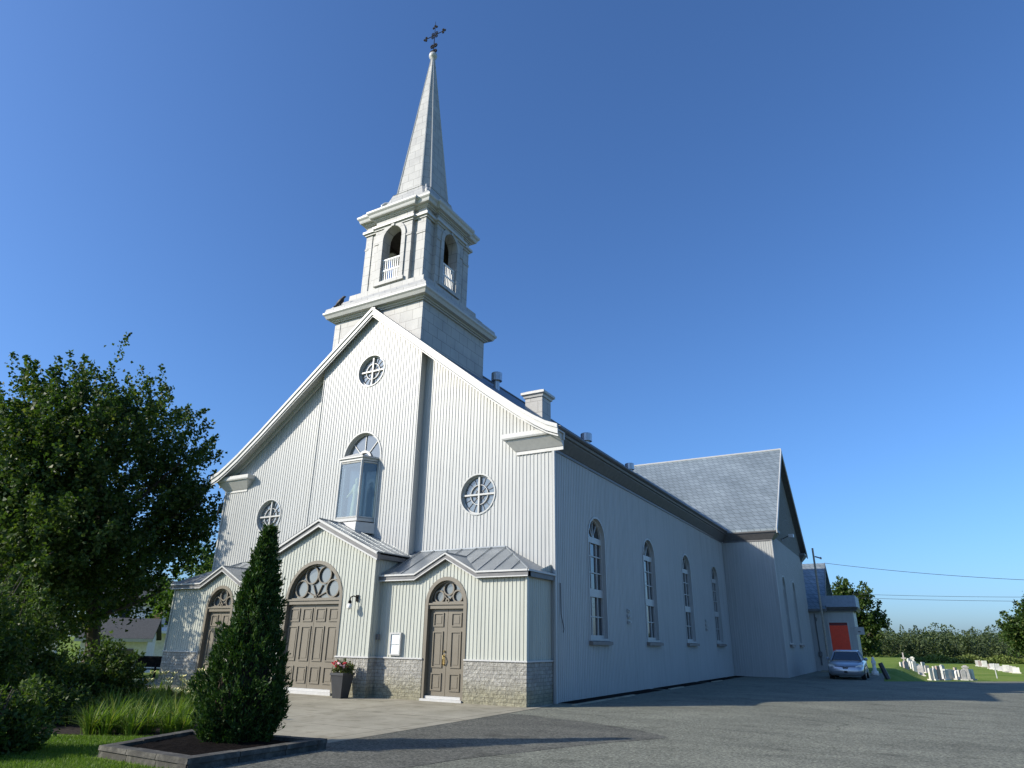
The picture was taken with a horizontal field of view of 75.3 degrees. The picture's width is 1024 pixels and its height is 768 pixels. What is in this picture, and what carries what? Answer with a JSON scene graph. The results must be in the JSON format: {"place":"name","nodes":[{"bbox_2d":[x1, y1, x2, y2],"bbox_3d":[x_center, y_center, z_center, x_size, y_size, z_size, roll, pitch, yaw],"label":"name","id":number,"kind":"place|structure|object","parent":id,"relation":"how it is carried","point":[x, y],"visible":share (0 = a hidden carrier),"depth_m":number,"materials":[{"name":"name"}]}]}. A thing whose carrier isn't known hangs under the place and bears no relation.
{"place":"outdoors","nodes":[
{"label":"outdoors","id":0,"kind":"place"},
{"bbox_2d":[103,581,176,667],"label":"house","id":1,"kind":"structure","parent":0,"point":[159,647],"depth_m":58.40,"materials":[{"name":"brick"}]},
{"bbox_2d":[118,608,131,617],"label":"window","id":2,"kind":"structure","parent":1,"relation":"in","point":[123,615],"depth_m":57.83,"materials":[{"name":"glass"}]},
{"bbox_2d":[0,0,1023,636],"label":"sky","id":3,"kind":"structure","parent":0,"point":[704,228],"materials":[{"name":"blue"}]},
{"bbox_2d":[1,637,1023,767],"bbox_3d":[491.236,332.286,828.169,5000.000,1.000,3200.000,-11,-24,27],"label":"ground","id":4,"kind":"structure","parent":0,"point":[895,670],"depth_m":68.49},
{"bbox_2d":[0,673,63,755],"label":"leafy shrub","id":5,"kind":"object","parent":4,"relation":"on","point":[19,721],"visible":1,"depth_m":9.71,"materials":[{"name":"green plant"}]},
{"bbox_2d":[0,454,127,647],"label":"maple tree","id":6,"kind":"object","parent":4,"relation":"on","point":[44,558],"visible":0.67,"depth_m":25.34,"materials":[{"name":"green plant"}]},
{"bbox_2d":[0,733,173,767],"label":"lawn grass","id":7,"kind":"structure","parent":4,"relation":"on","point":[66,746],"depth_m":9.32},
{"bbox_2d":[0,332,227,662],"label":"maple tree","id":8,"kind":"object","parent":4,"relation":"on","point":[65,433],"visible":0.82,"depth_m":30.36,"materials":[{"name":"green plant"}]},
{"bbox_2d":[74,617,161,672],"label":"garage","id":9,"kind":"structure","parent":4,"relation":"on","point":[143,635],"depth_m":41.71,"materials":[{"name":"grey"}]},
{"bbox_2d":[118,649,133,660],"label":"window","id":10,"kind":"structure","parent":9,"relation":"in","point":[129,651],"depth_m":40.63,"materials":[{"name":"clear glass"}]},
{"bbox_2d":[39,688,215,735],"bbox_3d":[-10.778,8.227,17.144,6.678,0.001,16.908,16,-26,-33],"label":"flower bed","id":11,"kind":"object","parent":4,"relation":"on","point":[73,728],"visible":0.11,"depth_m":12.08,"materials":[{"name":"soil"}]},
{"bbox_2d":[0,573,52,698],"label":"lilac shrub","id":12,"kind":"object","parent":11,"relation":"on","point":[10,666],"visible":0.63,"depth_m":13.76,"materials":[{"name":"green plant"}]},
{"bbox_2d":[0,571,80,707],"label":"lilac shrub","id":13,"kind":"object","parent":11,"relation":"on","point":[44,658],"visible":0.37,"depth_m":15.70,"materials":[{"name":"green plant"}]},
{"bbox_2d":[0,674,97,726],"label":"shrub","id":14,"kind":"object","parent":11,"relation":"on","point":[54,701],"visible":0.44,"depth_m":12.88,"materials":[{"name":"green plant"}]},
{"bbox_2d":[66,704,99,726],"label":"daylily","id":15,"kind":"object","parent":11,"relation":"on","point":[81,714],"visible":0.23,"depth_m":12.64,"materials":[{"name":"green plant"}]},
{"bbox_2d":[67,694,102,714],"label":"daylily","id":16,"kind":"object","parent":11,"relation":"on","point":[90,704],"visible":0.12,"depth_m":13.28,"materials":[{"name":"green plant"}]},
{"bbox_2d":[63,699,127,734],"bbox_3d":[-7.298,5.868,11.734,1.090,0.581,1.243,0,-21,1],"label":"daylily","id":17,"kind":"object","parent":11,"relation":"on","point":[88,728],"visible":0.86,"depth_m":11.56,"materials":[{"name":"green plant"}]},
{"bbox_2d":[64,698,132,735],"bbox_3d":[-7.184,5.876,11.754,1.415,0.584,1.241,4,-21,-7],"label":"daylily","id":18,"kind":"object","parent":11,"relation":"on","point":[104,728],"visible":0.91,"depth_m":11.56,"materials":[{"name":"green plant"}]},
{"bbox_2d":[50,630,153,707],"bbox_3d":[-10.732,7.354,17.193,2.846,1.882,2.986,-11,-24,27],"label":"round shrub","id":19,"kind":"object","parent":11,"relation":"on","point":[104,670],"visible":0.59,"depth_m":17.04,"materials":[{"name":"green plant"}]},
{"bbox_2d":[93,698,116,711],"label":"daylily","id":20,"kind":"object","parent":11,"relation":"on","point":[102,705],"visible":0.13,"depth_m":13.42,"materials":[{"name":"green plant"}]},
{"bbox_2d":[88,692,137,712],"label":"daylily","id":21,"kind":"object","parent":11,"relation":"on","point":[116,703],"visible":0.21,"depth_m":13.42,"materials":[{"name":"green plant"}]},
{"bbox_2d":[95,685,130,702],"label":"daylily","id":22,"kind":"object","parent":11,"relation":"on","point":[105,695],"visible":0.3,"depth_m":16.04,"materials":[{"name":"green plant"}]},
{"bbox_2d":[99,687,129,707],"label":"daylily","id":23,"kind":"object","parent":11,"relation":"on","point":[117,697],"visible":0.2,"depth_m":14.31,"materials":[{"name":"green plant"}]},
{"bbox_2d":[94,696,139,720],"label":"daylily","id":24,"kind":"object","parent":11,"relation":"on","point":[119,707],"visible":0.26,"depth_m":12.45,"materials":[{"name":"green plant"}]},
{"bbox_2d":[105,708,144,732],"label":"daylily","id":25,"kind":"object","parent":11,"relation":"on","point":[119,729],"visible":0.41,"depth_m":11.78,"materials":[{"name":"green plant"}]},
{"bbox_2d":[108,704,157,735],"bbox_3d":[-6.564,5.893,11.689,1.061,0.523,1.210,3,-21,-6],"label":"daylily","id":26,"kind":"object","parent":11,"relation":"on","point":[132,727],"visible":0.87,"depth_m":11.52,"materials":[{"name":"green plant"}]},
{"bbox_2d":[114,697,153,717],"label":"daylily","id":27,"kind":"object","parent":11,"relation":"on","point":[133,706],"visible":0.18,"depth_m":12.84,"materials":[{"name":"green plant"}]},
{"bbox_2d":[123,686,157,702],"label":"daylily","id":28,"kind":"object","parent":11,"relation":"on","point":[135,692],"visible":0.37,"depth_m":15.68,"materials":[{"name":"green plant"}]},
{"bbox_2d":[132,678,160,698],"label":"daylily","id":29,"kind":"object","parent":11,"relation":"on","point":[135,679],"visible":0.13,"depth_m":16.87,"materials":[{"name":"green plant"}]},
{"bbox_2d":[130,690,163,715],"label":"daylily","id":30,"kind":"object","parent":11,"relation":"on","point":[147,701],"visible":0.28,"depth_m":13.79,"materials":[{"name":"green plant"}]},
{"bbox_2d":[128,700,172,725],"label":"daylily","id":31,"kind":"object","parent":11,"relation":"on","point":[157,709],"visible":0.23,"depth_m":12.85,"materials":[{"name":"green plant"}]},
{"bbox_2d":[130,706,171,733],"bbox_3d":[-6.527,6.019,11.965,1.185,0.489,1.039,-5,-22,14],"label":"daylily","id":32,"kind":"object","parent":11,"relation":"on","point":[145,729],"visible":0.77,"depth_m":11.78,"materials":[{"name":"green plant"}]},
{"bbox_2d":[123,695,180,720],"bbox_3d":[-6.825,6.228,12.631,1.198,0.574,1.366,-12,-25,30],"label":"daylily","id":33,"kind":"object","parent":11,"relation":"on","point":[152,713],"visible":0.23,"depth_m":12.60,"materials":[{"name":"green plant"}]},
{"bbox_2d":[146,686,168,703],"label":"daylily","id":34,"kind":"object","parent":11,"relation":"on","point":[152,693],"visible":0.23,"depth_m":16.22,"materials":[{"name":"green plant"}]},
{"bbox_2d":[145,677,172,698],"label":"daylily","id":35,"kind":"object","parent":11,"relation":"on","point":[149,679],"visible":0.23,"depth_m":16.88,"materials":[{"name":"green plant"}]},
{"bbox_2d":[141,693,176,708],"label":"daylily","id":36,"kind":"object","parent":11,"relation":"on","point":[160,701],"visible":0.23,"depth_m":14.45,"materials":[{"name":"green plant"}]},
{"bbox_2d":[148,671,170,694],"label":"daylily","id":37,"kind":"object","parent":11,"relation":"on","point":[153,672],"visible":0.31,"depth_m":18.58,"materials":[{"name":"green plant"}]},
{"bbox_2d":[147,702,185,733],"bbox_3d":[-6.082,6.003,11.921,1.098,0.499,1.252,18,-27,-37],"label":"daylily","id":38,"kind":"object","parent":11,"relation":"on","point":[166,728],"visible":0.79,"depth_m":11.70,"materials":[{"name":"green plant"}]},
{"bbox_2d":[150,671,182,696],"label":"daylily","id":39,"kind":"object","parent":11,"relation":"on","point":[169,686],"visible":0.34,"depth_m":17.71,"materials":[{"name":"green plant"}]},
{"bbox_2d":[149,680,192,702],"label":"daylily","id":40,"kind":"object","parent":11,"relation":"on","point":[168,682],"visible":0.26,"depth_m":15.72,"materials":[{"name":"green plant"}]},
{"bbox_2d":[160,687,182,706],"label":"daylily","id":41,"kind":"object","parent":11,"relation":"on","point":[174,689],"visible":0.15,"depth_m":14.67,"materials":[{"name":"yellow plant"}]},
{"bbox_2d":[149,692,197,727],"bbox_3d":[-6.377,6.211,12.666,1.385,0.643,1.215,-3,-22,9],"label":"daylily","id":42,"kind":"object","parent":11,"relation":"on","point":[175,706],"visible":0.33,"depth_m":12.72,"materials":[{"name":"green plant"}]},
{"bbox_2d":[159,694,191,716],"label":"daylily","id":43,"kind":"object","parent":11,"relation":"on","point":[173,703],"visible":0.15,"depth_m":13.47,"materials":[{"name":"green plant"}]},
{"bbox_2d":[163,705,198,731],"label":"daylily","id":44,"kind":"object","parent":11,"relation":"on","point":[182,724],"visible":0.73,"depth_m":11.73,"materials":[{"name":"green plant"}]},
{"bbox_2d":[167,707,197,728],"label":"daylily","id":45,"kind":"object","parent":11,"relation":"on","point":[193,726],"visible":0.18,"depth_m":12.46,"materials":[{"name":"green plant"}]},
{"bbox_2d":[174,675,191,700],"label":"daylily","id":46,"kind":"object","parent":11,"relation":"on","point":[181,677],"visible":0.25,"depth_m":17.80,"materials":[{"name":"green plant"}]},
{"bbox_2d":[170,688,197,708],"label":"daylily","id":47,"kind":"object","parent":11,"relation":"on","point":[177,691],"visible":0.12,"depth_m":13.81,"materials":[{"name":"green plant"}]},
{"bbox_2d":[179,682,194,708],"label":"daylily","id":48,"kind":"object","parent":11,"relation":"on","point":[188,696],"visible":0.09,"depth_m":15.13,"materials":[{"name":"green plant"}]},
{"bbox_2d":[180,680,196,702],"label":"daylily","id":49,"kind":"object","parent":11,"relation":"on","point":[184,681],"visible":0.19,"depth_m":16.43,"materials":[{"name":"green plant"}]},
{"bbox_2d":[183,691,198,718],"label":"daylily","id":50,"kind":"object","parent":11,"relation":"on","point":[186,693],"visible":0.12,"depth_m":13.80,"materials":[{"name":"green plant"}]},
{"bbox_2d":[177,668,204,693],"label":"daylily","id":51,"kind":"object","parent":11,"relation":"on","point":[199,669],"visible":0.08,"depth_m":18.98,"materials":[{"name":"green plant"}]},
{"bbox_2d":[142,539,214,626],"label":"garden tree","id":52,"kind":"object","parent":4,"relation":"on","point":[164,607],"visible":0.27,"depth_m":51.31,"materials":[{"name":"green plant"}]},
{"bbox_2d":[97,729,326,767],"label":"planting bed","id":53,"kind":"object","parent":4,"relation":"on","point":[184,749],"visible":0.86,"depth_m":9.41,"materials":[{"name":"stone"}]},
{"bbox_2d":[187,523,293,743],"bbox_3d":[-4.213,4.055,10.868,1.576,3.564,1.610,-11,-24,27],"label":"cedar tree","id":54,"kind":"object","parent":53,"relation":"in","point":[242,693],"visible":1,"depth_m":10.40,"materials":[{"name":"green plant"}]},
{"bbox_2d":[139,678,553,742],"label":"forecourt","id":55,"kind":"structure","parent":4,"relation":"on","point":[330,719],"depth_m":15.21,"materials":[{"name":"concrete"}]},
{"bbox_2d":[130,656,161,680],"bbox_3d":[-14.379,11.069,25.796,1.496,0.900,0.524,-2,-21,8],"label":"bench","id":56,"kind":"object","parent":55,"relation":"on","point":[153,661],"visible":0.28,"depth_m":26.05,"materials":[{"name":"black metal"}]},
{"bbox_2d":[330,672,354,698],"bbox_3d":[-4.999,8.824,19.427,0.508,0.678,0.508,-11,-24,27],"label":"flower pot","id":57,"kind":"object","parent":55,"relation":"on","point":[341,683],"visible":0.94,"depth_m":19.29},
{"bbox_2d":[331,658,354,674],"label":"flowering plant","id":58,"kind":"object","parent":57,"relation":"in","point":[343,666],"visible":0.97,"depth_m":19.48,"materials":[{"name":"green plant"}]},
{"bbox_2d":[157,22,816,706],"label":"church","id":59,"kind":"structure","parent":4,"relation":"on","point":[427,498],"depth_m":24.55,"materials":[{"name":"white"}]},
{"bbox_2d":[194,585,233,683],"bbox_3d":[-10.637,9.049,23.924,1.480,3.410,0.360,-11,-24,27],"label":"door","id":60,"kind":"structure","parent":59,"relation":"in","point":[219,606],"depth_m":24.20,"materials":[{"name":"brown wood"}]},
{"bbox_2d":[256,499,280,531],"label":"round window","id":61,"kind":"structure","parent":59,"relation":"in","point":[269,512],"depth_m":26.95,"materials":[{"name":"white"}]},
{"bbox_2d":[281,561,342,695],"bbox_3d":[-6.454,7.789,21.437,2.520,4.030,0.360,-11,-24,27],"label":"main door","id":62,"kind":"structure","parent":59,"relation":"in","point":[311,622],"depth_m":21.43,"materials":[{"name":"brown wood"}]},
{"bbox_2d":[333,296,345,306],"bbox_3d":[-7.318,-3.464,28.200,0.662,0.525,0.217,-11,-24,27],"label":"crow","id":63,"kind":"object","parent":59,"relation":"on","point":[340,301],"visible":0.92,"depth_m":28.13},
{"bbox_2d":[334,453,379,533],"bbox_3d":[-5.812,3.966,24.150,1.950,2.980,0.774,-11,-24,27],"label":"bay window","id":64,"kind":"structure","parent":59,"relation":"in","point":[358,475],"depth_m":23.93,"materials":[{"name":"white glass"}]},
{"bbox_2d":[343,431,381,528],"bbox_3d":[-5.588,3.585,24.658,1.890,3.725,0.270,-11,-24,27],"label":"arched window","id":65,"kind":"structure","parent":59,"relation":"in","point":[367,443],"depth_m":25.16,"materials":[{"name":"white"}]},
{"bbox_2d":[358,354,384,386],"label":"round window","id":66,"kind":"structure","parent":59,"relation":"in","point":[371,370],"depth_m":26.29,"materials":[{"name":"white"}]},
{"bbox_2d":[419,577,466,702],"bbox_3d":[-1.917,7.382,19.311,1.480,3.410,0.360,-11,-24,27],"label":"door","id":67,"kind":"structure","parent":59,"relation":"in","point":[445,619],"depth_m":19.30,"materials":[{"name":"brown wood"}]},
{"bbox_2d":[460,473,495,514],"bbox_3d":[-1.109,3.708,22.231,1.404,1.404,0.210,-11,-24,27],"label":"round window","id":68,"kind":"structure","parent":59,"relation":"in","point":[478,492],"depth_m":22.30,"materials":[{"name":"white"}]},
{"bbox_2d":[587,517,613,644],"bbox_3d":[2.904,6.678,22.725,0.350,4.215,1.760,-11,-24,27],"label":"arched window","id":69,"kind":"structure","parent":59,"relation":"in","point":[597,571],"depth_m":22.94,"materials":[{"name":"white"}]},
{"bbox_2d":[642,538,663,645],"bbox_3d":[5.678,8.506,27.308,0.350,4.215,1.760,-11,-24,27],"label":"arched window","id":70,"kind":"structure","parent":59,"relation":"in","point":[648,555],"depth_m":27.56,"materials":[{"name":"white"}]},
{"bbox_2d":[681,554,699,645],"bbox_3d":[8.451,10.333,31.891,0.350,4.215,1.760,-11,-24,27],"label":"arched window","id":71,"kind":"structure","parent":59,"relation":"in","point":[685,566],"depth_m":32.19,"materials":[{"name":"white"}]},
{"bbox_2d":[711,566,726,645],"bbox_3d":[11.245,12.173,36.506,0.350,4.215,1.760,-11,-24,27],"label":"arched window","id":72,"kind":"structure","parent":59,"relation":"in","point":[714,577],"depth_m":36.83,"materials":[{"name":"white"}]},
{"bbox_2d":[782,576,795,646],"bbox_3d":[16.339,13.484,39.483,0.350,4.015,1.480,-11,-24,27],"label":"arched window","id":73,"kind":"structure","parent":59,"relation":"in","point":[783,580],"depth_m":39.79,"materials":[{"name":"white"}]},
{"bbox_2d":[792,581,804,646],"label":"arched window","id":74,"kind":"structure","parent":59,"relation":"in","point":[793,586],"depth_m":43.10,"materials":[{"name":"white"}]},
{"bbox_2d":[405,671,1023,767],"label":"parking lot","id":75,"kind":"structure","parent":4,"relation":"on","point":[818,719],"depth_m":14.32,"materials":[{"name":"asphalt"}]},
{"bbox_2d":[210,713,667,767],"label":"asphalt patch","id":76,"kind":"object","parent":75,"relation":"on","point":[501,734],"visible":0.83,"depth_m":11.19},
{"bbox_2d":[572,699,606,705],"bbox_3d":[2.255,9.158,19.073,0.100,0.045,2.350,-11,-24,27],"label":"concrete edging","id":77,"kind":"object","parent":75,"relation":"on","point":[589,702],"visible":0.79,"depth_m":18.93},
{"bbox_2d":[607,694,634,699],"bbox_3d":[3.455,9.949,21.057,0.100,0.045,2.450,-11,-24,27],"label":"concrete edging","id":78,"kind":"object","parent":75,"relation":"on","point":[620,697],"visible":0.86,"depth_m":21.05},
{"bbox_2d":[560,676,743,702],"bbox_3d":[7.213,12.684,27.942,0.590,0.008,22.850,-11,-24,27],"label":"mulch strip","id":79,"kind":"object","parent":75,"relation":"on","point":[632,692],"visible":0.95,"depth_m":23.74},
{"bbox_2d":[811,548,829,666],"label":"utility pole","id":80,"kind":"object","parent":75,"relation":"on","point":[823,624],"visible":0.88,"depth_m":47.17,"materials":[{"name":"brown wood"}]},
{"bbox_2d":[826,563,1021,579],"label":"overhead wire","id":81,"kind":"object","parent":80,"relation":"attached to","point":[927,573],"visible":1,"depth_m":49.95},
{"bbox_2d":[826,650,869,679],"bbox_3d":[18.737,15.607,36.970,2.100,1.479,4.569,-11,-24,27],"label":"parked car","id":82,"kind":"object","parent":75,"relation":"on","point":[847,662],"visible":1,"depth_m":35.72,"materials":[{"name":"silver metal"}]},
{"bbox_2d":[871,657,878,675],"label":"garden statue","id":83,"kind":"object","parent":75,"relation":"on","point":[874,671],"visible":1,"depth_m":41.12,"materials":[{"name":"white stone"}]},
{"bbox_2d":[802,563,864,670],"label":"sacristy","id":84,"kind":"structure","parent":4,"relation":"on","point":[844,631],"depth_m":47.36,"materials":[{"name":"white"}]},
{"bbox_2d":[827,621,852,653],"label":"door","id":85,"kind":"structure","parent":84,"relation":"in","point":[839,631],"depth_m":46.94,"materials":[{"name":"red paint"}]},
{"bbox_2d":[830,575,891,656],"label":"maple tree","id":86,"kind":"object","parent":4,"relation":"on","point":[872,623],"visible":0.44,"depth_m":125.07,"materials":[{"name":"green plant"}]},
{"bbox_2d":[878,662,890,679],"bbox_3d":[20.581,15.875,36.672,0.500,0.896,0.260,-16,-27,37],"label":"leaning post","id":87,"kind":"object","parent":4,"relation":"on","point":[884,672],"visible":0.97,"depth_m":36.59,"materials":[{"name":"black plastic"}]},
{"bbox_2d":[902,661,909,669],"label":"headstone","id":88,"kind":"object","parent":4,"relation":"on","point":[905,664],"visible":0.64,"depth_m":65.76,"materials":[{"name":"stone"}]},
{"bbox_2d":[911,661,917,671],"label":"headstone","id":89,"kind":"object","parent":4,"relation":"on","point":[914,667],"visible":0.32,"depth_m":71.06,"materials":[{"name":"stone"}]},
{"bbox_2d":[917,664,925,675],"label":"headstone","id":90,"kind":"object","parent":4,"relation":"on","point":[920,669],"visible":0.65,"depth_m":66.98,"materials":[{"name":"stone"}]},
{"bbox_2d":[927,668,933,679],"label":"headstone","id":91,"kind":"object","parent":4,"relation":"on","point":[930,674],"visible":0.93,"depth_m":58.53,"materials":[{"name":"stone"}]},
{"bbox_2d":[932,668,938,680],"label":"headstone","id":92,"kind":"object","parent":4,"relation":"on","point":[934,673],"visible":1,"depth_m":58.54,"materials":[{"name":"stone"}]},
{"bbox_2d":[935,666,943,680],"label":"headstone","id":93,"kind":"object","parent":4,"relation":"on","point":[937,668],"visible":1,"depth_m":58.77,"materials":[{"name":"stone"}]},
{"bbox_2d":[863,622,1022,662],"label":"distant wood","id":94,"kind":"object","parent":4,"relation":"on","point":[948,643],"visible":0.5,"depth_m":139.49,"materials":[{"name":"green plant"}]},
{"bbox_2d":[940,666,946,679],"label":"headstone","id":95,"kind":"object","parent":4,"relation":"on","point":[941,670],"visible":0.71,"depth_m":59.34,"materials":[{"name":"white stone"}]},
{"bbox_2d":[943,669,951,679],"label":"headstone","id":96,"kind":"object","parent":4,"relation":"on","point":[946,674],"visible":0.94,"depth_m":59.33,"materials":[{"name":"stone"}]},
{"bbox_2d":[947,669,953,679],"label":"headstone","id":97,"kind":"object","parent":4,"relation":"on","point":[950,674],"visible":0.5,"depth_m":60.43,"materials":[{"name":"stone"}]},
{"bbox_2d":[880,652,1023,663],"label":"distant thicket","id":98,"kind":"object","parent":4,"relation":"on","point":[962,658],"visible":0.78,"depth_m":132.29,"materials":[{"name":"green plant"}]},
{"bbox_2d":[954,670,958,679],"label":"headstone","id":99,"kind":"object","parent":4,"relation":"on","point":[956,675],"visible":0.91,"depth_m":60.12,"materials":[{"name":"stone"}]},
{"bbox_2d":[957,670,961,679],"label":"headstone","id":100,"kind":"object","parent":4,"relation":"on","point":[959,674],"visible":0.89,"depth_m":59.74,"materials":[{"name":"stone"}]},
{"bbox_2d":[960,669,968,680],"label":"headstone","id":101,"kind":"object","parent":4,"relation":"on","point":[963,674],"visible":1,"depth_m":59.36,"materials":[{"name":"stone"}]},
{"bbox_2d":[961,665,972,680],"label":"headstone","id":102,"kind":"object","parent":4,"relation":"on","point":[965,668],"visible":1,"depth_m":59.42,"materials":[{"name":"stone"}]},
{"bbox_2d":[970,669,977,680],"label":"headstone","id":103,"kind":"object","parent":4,"relation":"on","point":[972,674],"visible":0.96,"depth_m":59.60,"materials":[{"name":"stone"}]},
{"bbox_2d":[981,661,987,666],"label":"headstone","id":104,"kind":"object","parent":4,"relation":"on","point":[984,663],"visible":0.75,"depth_m":104.63,"materials":[{"name":"stone"}]},
{"bbox_2d":[995,591,1023,659],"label":"maple tree","id":105,"kind":"object","parent":4,"relation":"on","point":[1013,629],"visible":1,"depth_m":117.69,"materials":[{"name":"green plant"}]},
{"bbox_2d":[1012,667,1021,673],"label":"headstone","id":106,"kind":"object","parent":4,"relation":"on","point":[1015,669],"visible":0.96,"depth_m":79.21,"materials":[{"name":"stone"}]},
{"bbox_2d":[862,594,967,596],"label":"overhead wire","id":107,"kind":"object","parent":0,"point":[909,595],"visible":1,"depth_m":55.38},
{"bbox_2d":[873,598,974,600],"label":"overhead wire","id":108,"kind":"object","parent":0,"point":[921,599],"visible":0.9,"depth_m":53.64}
]}

